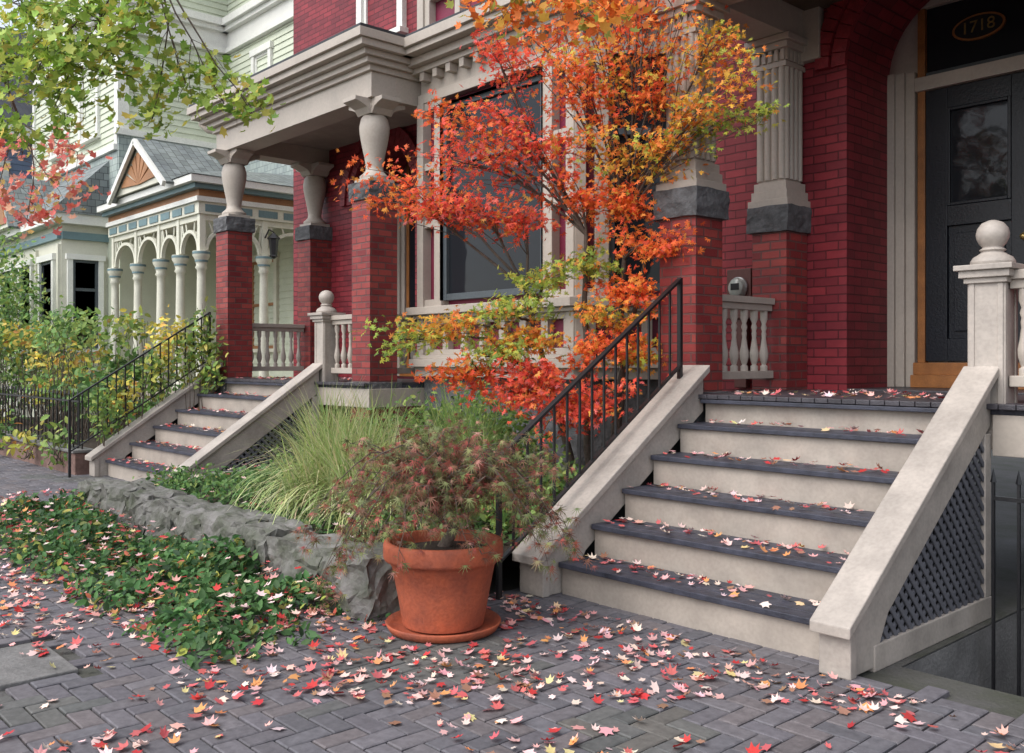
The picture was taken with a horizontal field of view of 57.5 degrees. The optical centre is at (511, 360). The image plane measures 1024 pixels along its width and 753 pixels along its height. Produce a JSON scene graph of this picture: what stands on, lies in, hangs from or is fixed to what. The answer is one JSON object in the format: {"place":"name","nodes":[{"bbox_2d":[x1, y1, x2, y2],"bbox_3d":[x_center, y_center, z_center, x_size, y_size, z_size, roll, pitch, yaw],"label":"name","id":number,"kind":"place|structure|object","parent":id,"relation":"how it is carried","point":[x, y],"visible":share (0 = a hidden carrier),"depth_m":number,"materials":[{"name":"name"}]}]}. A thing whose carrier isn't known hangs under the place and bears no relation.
{"place":"outdoors","nodes":[
{"label":"outdoors","id":0,"kind":"place"},
{"bbox_2d":[0,0,33,29],"label":"sky","id":1,"kind":"structure","parent":0,"point":[15,6],"materials":[{"name":"white"}]},
{"bbox_2d":[0,417,132,448],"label":"garden soil","id":2,"kind":"structure","parent":0,"point":[92,443],"depth_m":14.43,"materials":[{"name":"brown soil"}]},
{"bbox_2d":[0,224,63,423],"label":"green shrub","id":3,"kind":"object","parent":2,"relation":"on","point":[14,308],"visible":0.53,"depth_m":18.14,"materials":[{"name":"green plant"}]},
{"bbox_2d":[0,297,186,469],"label":"yellow hedge","id":4,"kind":"object","parent":2,"relation":"on","point":[78,378],"visible":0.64,"depth_m":13.14,"materials":[{"name":"green plant"}]},
{"bbox_2d":[81,296,228,457],"bbox_3d":[-4.447,0.230,11.615,1.808,2.090,1.117,0,0,-42],"label":"climbing vine","id":5,"kind":"object","parent":2,"relation":"on","point":[204,346],"visible":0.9,"depth_m":11.71,"materials":[{"name":"green plant"}]},
{"bbox_2d":[163,470,531,553],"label":"garden soil","id":6,"kind":"structure","parent":0,"point":[507,545],"depth_m":6.27,"materials":[{"name":"brown soil"}]},
{"bbox_2d":[132,416,372,505],"bbox_3d":[-1.923,0.917,8.248,2.519,0.718,1.946,0,0,-42],"label":"garden shrub","id":7,"kind":"object","parent":6,"relation":"on","point":[208,474],"visible":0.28,"depth_m":7.65,"materials":[{"name":"green plant"}]},
{"bbox_2d":[217,374,472,542],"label":"ornamental grass","id":8,"kind":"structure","parent":6,"relation":"on","point":[322,462],"depth_m":6.51,"materials":[{"name":"green plant"}]},
{"bbox_2d":[147,460,566,547],"bbox_3d":[-1.219,1.006,7.408,2.308,0.347,4.373,0,0,-42],"label":"bed ground cover","id":9,"kind":"object","parent":6,"relation":"on","point":[187,486],"visible":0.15,"depth_m":7.11,"materials":[{"name":"green plant"}]},
{"bbox_2d":[338,379,583,537],"bbox_3d":[-0.501,0.685,7.480,1.716,1.182,3.743,0,0,-18],"label":"garden shrub","id":10,"kind":"object","parent":6,"relation":"on","point":[546,480],"visible":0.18,"depth_m":7.23,"materials":[{"name":"green plant"}]},
{"bbox_2d":[380,376,563,522],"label":"ornamental grass","id":11,"kind":"object","parent":6,"relation":"on","point":[467,421],"depth_m":7.06,"materials":[{"name":"green plant"}]},
{"bbox_2d":[329,0,789,480],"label":"japanese maple tree","id":12,"kind":"object","parent":6,"relation":"on","point":[628,204],"visible":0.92,"depth_m":6.70,"materials":[{"name":"orange plant"}]},
{"bbox_2d":[0,454,1023,752],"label":"brick pavement","id":13,"kind":"structure","parent":0,"point":[740,716],"depth_m":3.79,"materials":[{"name":"grey brick"}]},
{"bbox_2d":[68,312,210,477],"bbox_3d":[-4.522,0.385,11.434,1.729,2.010,0.040,0,0,-42],"label":"iron handrail","id":14,"kind":"object","parent":13,"relation":"on","point":[90,387],"visible":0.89,"depth_m":11.29,"materials":[{"name":"black metal"}]},
{"bbox_2d":[85,363,321,480],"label":"porch steps","id":15,"kind":"structure","parent":13,"relation":"on","point":[217,447],"depth_m":10.60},
{"bbox_2d":[0,0,652,238],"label":"maple tree","id":16,"kind":"object","parent":13,"relation":"on","point":[49,50],"visible":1,"depth_m":5.93,"materials":[{"name":"green plant"}]},
{"bbox_2d":[291,413,599,642],"bbox_3d":[-0.389,0.858,4.871,1.520,1.176,1.346,0,0,-19],"label":"potted laceleaf maple","id":17,"kind":"object","parent":13,"relation":"on","point":[442,577],"visible":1,"depth_m":4.58,"materials":[{"name":"ceramic"}]},
{"bbox_2d":[0,374,1023,752],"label":"fallen leaves","id":18,"kind":"object","parent":13,"relation":"on","point":[468,716],"visible":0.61,"depth_m":4.31,"materials":[{"name":"red plant"}]},
{"bbox_2d":[496,277,682,599],"bbox_3d":[0.543,0.410,5.889,1.699,1.960,0.040,0,0,-42],"label":"iron handrail","id":19,"kind":"object","parent":13,"relation":"on","point":[678,369],"visible":0.8,"depth_m":5.92,"materials":[{"name":"black metal"}]},
{"bbox_2d":[512,365,998,680],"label":"porch steps","id":20,"kind":"structure","parent":13,"relation":"on","point":[905,539],"depth_m":5.01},
{"bbox_2d":[0,450,1023,719],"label":"ground","id":21,"kind":"structure","parent":0,"point":[1006,470],"depth_m":5.37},
{"bbox_2d":[0,27,33,178],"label":"blue house","id":22,"kind":"structure","parent":21,"relation":"on","point":[17,165],"depth_m":24.12,"materials":[{"name":"blue wood"}]},
{"bbox_2d":[0,641,77,690],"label":"sidewalk slab","id":23,"kind":"structure","parent":21,"relation":"on","point":[17,668],"depth_m":4.17,"materials":[{"name":"concrete"}]},
{"bbox_2d":[0,430,93,474],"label":"garden wall","id":24,"kind":"structure","parent":21,"relation":"on","point":[79,464],"depth_m":11.66,"materials":[{"name":"stone"}]},
{"bbox_2d":[0,384,83,448],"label":"iron fence","id":25,"kind":"object","parent":24,"relation":"on","point":[41,398],"visible":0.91,"depth_m":12.38,"materials":[{"name":"black metal"}]},
{"bbox_2d":[0,0,292,419],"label":"victorian house","id":26,"kind":"structure","parent":21,"relation":"on","point":[143,234],"depth_m":18.87,"materials":[{"name":"white"}]},
{"bbox_2d":[264,229,279,258],"bbox_3d":[-4.164,-1.996,16.017,0.191,0.533,0.518,0,0,-42],"label":"porch lantern","id":27,"kind":"object","parent":26,"relation":"attached to","point":[273,238],"visible":1,"depth_m":15.86,"materials":[{"name":"metal"}]},
{"bbox_2d":[0,488,390,670],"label":"ground cover","id":28,"kind":"object","parent":21,"relation":"on","point":[177,549],"visible":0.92,"depth_m":5.39,"materials":[{"name":"green plant"}]},
{"bbox_2d":[78,470,399,622],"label":"stone retaining wall","id":29,"kind":"structure","parent":21,"relation":"on","point":[367,588],"depth_m":5.79,"materials":[{"name":"grey stone"}]},
{"bbox_2d":[187,22,423,440],"bbox_3d":[-2.199,-0.930,11.376,1.940,4.800,4.236,0,0,-42],"label":"porch","id":30,"kind":"object","parent":21,"relation":"on","point":[353,84],"visible":0.82,"depth_m":10.26,"materials":[{"name":"brick"}]},
{"bbox_2d":[293,0,929,441],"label":"walls","id":31,"kind":"structure","parent":21,"relation":"on","point":[845,74],"depth_m":7.49,"materials":[{"name":"red brick"}]},
{"bbox_2d":[356,0,407,34],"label":"windows","id":32,"kind":"structure","parent":31,"relation":"attached to","point":[401,14],"depth_m":11.63,"materials":[{"name":"wood"}]},
{"bbox_2d":[397,163,414,375],"bbox_3d":[-1.094,-1.555,12.457,0.250,3.550,1.760,0,0,-42],"label":"neighbour door","id":33,"kind":"structure","parent":31,"relation":"attached to","point":[405,266],"depth_m":12.83,"materials":[{"name":"orange wood"}]},
{"bbox_2d":[402,0,666,487],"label":"bay window","id":34,"kind":"structure","parent":31,"relation":"attached to","point":[453,271],"depth_m":8.86,"materials":[{"name":"wood"}]},
{"bbox_2d":[727,268,751,387],"bbox_3d":[1.922,-0.268,7.887,0.141,1.004,0.240,0,0,-42],"label":"electric meter","id":35,"kind":"object","parent":31,"relation":"attached to","point":[739,282],"visible":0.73,"depth_m":7.87,"materials":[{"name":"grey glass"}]},
{"bbox_2d":[887,0,1023,389],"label":"front door","id":36,"kind":"structure","parent":31,"relation":"attached to","point":[955,143],"depth_m":7.46,"materials":[{"name":"black wood"}]},
{"bbox_2d":[952,12,1006,40],"bbox_3d":[3.637,-2.600,7.271,0.026,0.200,0.400,0,0,-42],"label":"number plaque","id":37,"kind":"object","parent":36,"relation":"attached to","point":[1000,20],"visible":1,"depth_m":7.26,"materials":[{"name":"gold wood"}]},
{"bbox_2d":[964,16,994,33],"bbox_3d":[3.632,-2.605,7.252,0.006,0.091,0.230,0,0,-42],"label":"house number","id":38,"kind":"object","parent":36,"relation":"attached to","point":[989,22],"visible":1,"depth_m":7.23,"materials":[{"name":"gold metal"}]},
{"bbox_2d":[652,0,1023,457],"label":"porch","id":39,"kind":"object","parent":21,"relation":"on","point":[778,219],"visible":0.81,"depth_m":6.72,"materials":[{"name":"brick"}]},
{"bbox_2d":[902,608,1023,696],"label":"basement well","id":40,"kind":"object","parent":21,"relation":"in","point":[966,659],"visible":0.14,"depth_m":4.86,"materials":[{"name":"concrete"}]},
{"bbox_2d":[990,468,1023,695],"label":"iron gate","id":41,"kind":"structure","parent":40,"relation":"on","point":[1018,500],"depth_m":4.68,"materials":[{"name":"black metal"}]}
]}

